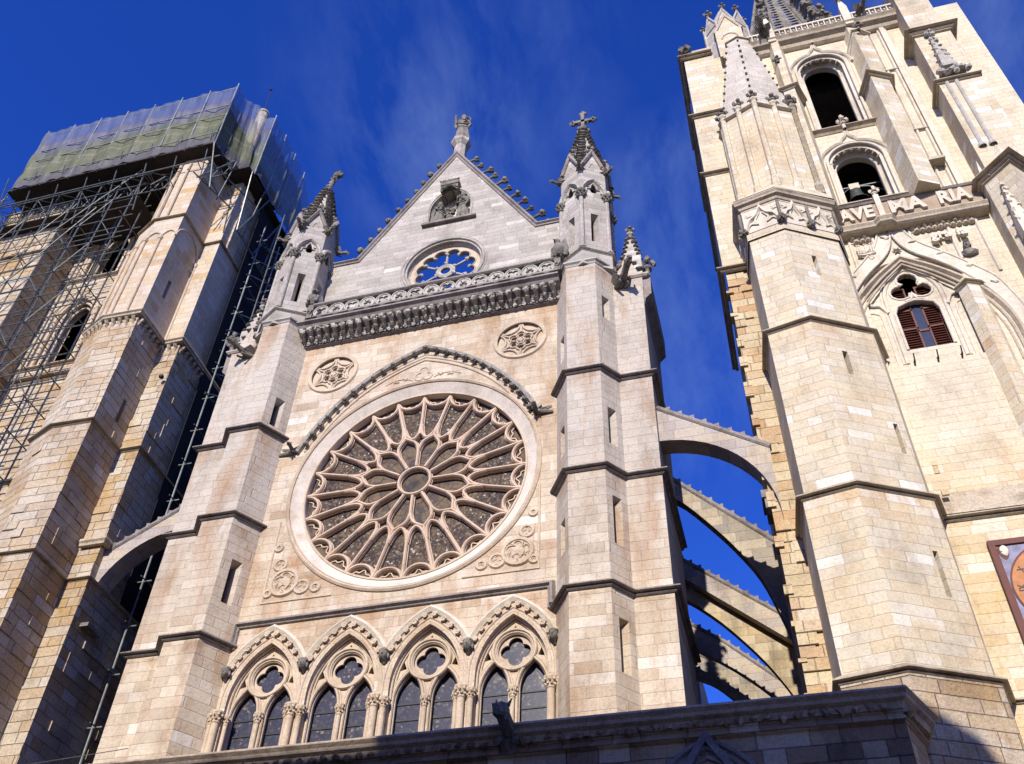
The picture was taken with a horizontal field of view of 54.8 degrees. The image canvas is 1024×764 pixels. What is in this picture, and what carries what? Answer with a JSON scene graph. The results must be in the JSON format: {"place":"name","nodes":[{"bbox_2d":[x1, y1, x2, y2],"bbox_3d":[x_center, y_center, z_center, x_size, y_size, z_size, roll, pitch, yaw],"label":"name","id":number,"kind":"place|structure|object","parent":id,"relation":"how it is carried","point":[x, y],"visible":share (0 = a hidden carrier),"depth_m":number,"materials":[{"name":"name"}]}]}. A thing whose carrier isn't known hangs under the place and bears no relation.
{"place":"outdoors","nodes":[
{"label":"outdoors","id":0,"kind":"place"},
{"bbox_2d":[0,0,1023,702],"label":"sky","id":1,"kind":"structure","parent":0,"point":[372,92],"materials":[{"name":"blue"}]},
{"label":"ground","id":2,"kind":"structure","parent":0,"visible":0},
{"bbox_2d":[0,87,271,763],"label":"bell tower","id":3,"kind":"structure","parent":2,"relation":"on","point":[79,494],"depth_m":42.25,"materials":[{"name":"beige stone"}]},
{"bbox_2d":[15,293,101,372],"bbox_3d":[-22.946,-2.574,51.408,3.800,5.744,0.860,-10,-46,12],"label":"belfry window","id":4,"kind":"structure","parent":3,"relation":"in","point":[39,350],"depth_m":51.39,"materials":[{"name":"beige stone"}]},
{"bbox_2d":[32,748,127,763],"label":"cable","id":5,"kind":"object","parent":3,"relation":"attached to","point":[79,756],"visible":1,"depth_m":27.22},
{"bbox_2d":[65,236,138,285],"bbox_3d":[-22.604,-7.269,56.039,3.800,5.146,0.860,-10,-46,12],"label":"belfry window","id":6,"kind":"structure","parent":3,"relation":"in","point":[86,268],"depth_m":55.60,"materials":[{"name":"beige stone"}]},
{"bbox_2d":[95,504,180,596],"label":"flying buttress","id":7,"kind":"structure","parent":3,"relation":"attached to","point":[124,557],"depth_m":38.19,"materials":[{"name":"grey stone"}]},
{"bbox_2d":[0,83,304,490],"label":"scaffold","id":8,"kind":"object","parent":3,"relation":"attached to","point":[115,182],"visible":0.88,"depth_m":56.16,"materials":[{"name":"grey metal"}]},
{"bbox_2d":[79,208,284,763],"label":"scaffold","id":9,"kind":"object","parent":2,"relation":"on","point":[137,591],"visible":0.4,"depth_m":46.83,"materials":[{"name":"grey metal"}]},
{"bbox_2d":[93,171,349,762],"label":"stair turret","id":10,"kind":"object","parent":2,"relation":"on","point":[166,698],"visible":0.98,"depth_m":36.28,"materials":[{"name":"stone"}]},
{"bbox_2d":[201,134,560,752],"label":"cathedral front","id":11,"kind":"structure","parent":2,"relation":"on","point":[403,576],"depth_m":35.68,"materials":[{"name":"stone"}]},
{"bbox_2d":[218,624,305,750],"bbox_3d":[-7.992,10.636,30.974,2.977,6.613,0.726,-10,-46,12],"label":"arched window","id":12,"kind":"structure","parent":11,"relation":"in","point":[256,705],"depth_m":31.85,"materials":[{"name":"beige stone"}]},
{"bbox_2d":[297,615,385,742],"bbox_3d":[-5.331,10.179,30.403,2.977,6.613,0.729,-10,-46,12],"label":"arched window","id":13,"kind":"structure","parent":11,"relation":"in","point":[339,689],"depth_m":31.25,"materials":[{"name":"beige stone"}]},
{"bbox_2d":[286,378,541,591],"bbox_3d":[-3.597,3.674,36.535,9.880,9.880,0.850,-10,-46,12],"label":"rose window","id":14,"kind":"structure","parent":11,"relation":"in","point":[417,481],"depth_m":36.43,"materials":[{"name":"stone"}]},
{"bbox_2d":[380,605,468,734],"bbox_3d":[-2.650,9.718,29.827,2.977,6.613,0.733,-10,-46,12],"label":"arched window","id":15,"kind":"structure","parent":11,"relation":"in","point":[424,678],"depth_m":30.67,"materials":[{"name":"beige stone"}]},
{"bbox_2d":[306,254,563,319],"bbox_3d":[-3.481,-4.004,42.567,11.690,0.970,0.552,-10,-46,12],"label":"balustrade","id":16,"kind":"object","parent":11,"relation":"on","point":[468,280],"visible":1,"depth_m":42.49,"materials":[{"name":"stone"}]},
{"bbox_2d":[305,289,322,307],"bbox_3d":[-8.877,-3.800,44.407,0.717,1.131,0.589,3,-45,0],"label":"statue","id":17,"kind":"object","parent":16,"relation":"on","point":[314,296],"visible":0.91,"depth_m":44.20,"materials":[{"name":"grey stone"}]},
{"bbox_2d":[551,238,568,256],"bbox_3d":[2.028,-5.612,42.085,0.740,1.169,0.731,2,-45,1],"label":"statue","id":18,"kind":"object","parent":16,"relation":"on","point":[558,248],"visible":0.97,"depth_m":41.80,"materials":[{"name":"grey stone"}]},
{"bbox_2d":[430,202,446,220],"bbox_3d":[-3.635,-8.435,49.589,1.056,2.006,0.688,11,-46,-8],"label":"statue","id":19,"kind":"object","parent":11,"relation":"on","point":[438,212],"visible":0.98,"depth_m":49.52,"materials":[{"name":"grey stone"}]},
{"bbox_2d":[446,207,456,217],"bbox_3d":[-3.061,-8.323,49.215,0.477,1.336,0.400,-10,-46,12],"label":"flower vase","id":20,"kind":"object","parent":11,"relation":"on","point":[452,211],"visible":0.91,"depth_m":49.24,"materials":[{"name":"grey stone"}]},
{"bbox_2d":[455,191,469,215],"bbox_3d":[-2.463,-8.814,49.444,0.750,2.413,0.788,9,-45,-7],"label":"statue","id":21,"kind":"object","parent":11,"relation":"on","point":[461,205],"visible":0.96,"depth_m":49.22,"materials":[{"name":"grey stone"}]},
{"bbox_2d":[454,114,471,137],"bbox_3d":[-2.747,-14.330,55.353,0.990,2.827,0.784,-6,-45,8],"label":"statue","id":22,"kind":"object","parent":11,"relation":"on","point":[462,124],"visible":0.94,"depth_m":55.17,"materials":[{"name":"grey stone"}]},
{"bbox_2d":[467,594,556,725],"bbox_3d":[0.011,9.262,29.257,2.977,6.613,0.733,-10,-46,12],"label":"arched window","id":23,"kind":"structure","parent":11,"relation":"in","point":[514,664],"depth_m":30.12,"materials":[{"name":"beige stone"}]},
{"bbox_2d":[93,685,936,763],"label":"porch","id":24,"kind":"object","parent":2,"relation":"on","point":[894,724],"visible":1,"depth_m":22.30,"materials":[{"name":"stone"}]},
{"bbox_2d":[549,111,700,717],"bbox_3d":[3.839,3.579,35.175,4.496,48.041,5.814,-10,-46,12],"label":"stair turret","id":25,"kind":"object","parent":2,"relation":"on","point":[626,641],"visible":1,"depth_m":32.95,"materials":[{"name":"stone"}]},
{"bbox_2d":[697,682,708,703],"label":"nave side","id":26,"kind":"structure","parent":2,"relation":"on","point":[702,696],"depth_m":54.99,"materials":[{"name":"stone"}]},
{"bbox_2d":[677,0,1023,742],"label":"bell tower","id":27,"kind":"structure","parent":2,"relation":"on","point":[915,108],"depth_m":38.88,"materials":[{"name":"stone"}]},
{"bbox_2d":[656,406,783,516],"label":"flying buttress","id":28,"kind":"structure","parent":27,"relation":"attached to","point":[680,432],"depth_m":34.13,"materials":[{"name":"grey stone"}]},
{"bbox_2d":[695,654,769,700],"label":"flying buttress","id":29,"kind":"structure","parent":27,"relation":"attached to","point":[731,684],"depth_m":47.76,"materials":[{"name":"stone"}]},
{"bbox_2d":[673,477,792,642],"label":"flying buttress","id":30,"kind":"structure","parent":27,"relation":"attached to","point":[751,546],"depth_m":36.60,"materials":[{"name":"stone"}]},
{"bbox_2d":[682,555,792,645],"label":"flying buttress","id":31,"kind":"structure","parent":27,"relation":"attached to","point":[756,610],"depth_m":42.83,"materials":[{"name":"grey stone"}]},
{"bbox_2d":[690,619,790,696],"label":"flying buttress","id":32,"kind":"structure","parent":27,"relation":"attached to","point":[723,652],"depth_m":45.66,"materials":[{"name":"grey stone"}]},
{"bbox_2d":[685,583,801,694],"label":"flying buttress","id":33,"kind":"structure","parent":27,"relation":"attached to","point":[774,654],"depth_m":41.70,"materials":[{"name":"stone"}]},
{"bbox_2d":[789,41,871,129],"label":"belfry window","id":34,"kind":"structure","parent":27,"relation":"in","point":[834,62],"depth_m":49.46,"materials":[{"name":"stone"}]},
{"bbox_2d":[821,114,902,203],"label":"belfry window","id":35,"kind":"structure","parent":27,"relation":"in","point":[869,151],"depth_m":44.12,"materials":[{"name":"stone"}]},
{"bbox_2d":[843,181,883,201],"bbox_3d":[15.382,-8.356,43.997,3.100,1.420,1.040,-10,-46,12],"label":"bell","id":36,"kind":"object","parent":27,"relation":"hanging from","point":[856,192],"visible":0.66,"depth_m":44.13,"materials":[{"name":"grey metal"}]},
{"bbox_2d":[865,264,984,367],"bbox_3d":[15.133,-2.521,36.712,3.820,5.720,0.460,-10,-46,12],"label":"shuttered window","id":37,"kind":"structure","parent":27,"relation":"in","point":[939,319],"depth_m":36.42,"materials":[{"name":"stone"}]},
{"bbox_2d":[986,536,1023,643],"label":"wall clock","id":38,"kind":"object","parent":27,"relation":"attached to","point":[1007,556],"depth_m":27.97,"materials":[{"name":"multicoloured wood"}]},
{"bbox_2d":[714,36,1023,763],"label":"stair turret","id":39,"kind":"object","parent":2,"relation":"on","point":[894,606],"visible":0.98,"depth_m":30.12,"materials":[{"name":"stone"}]}
]}

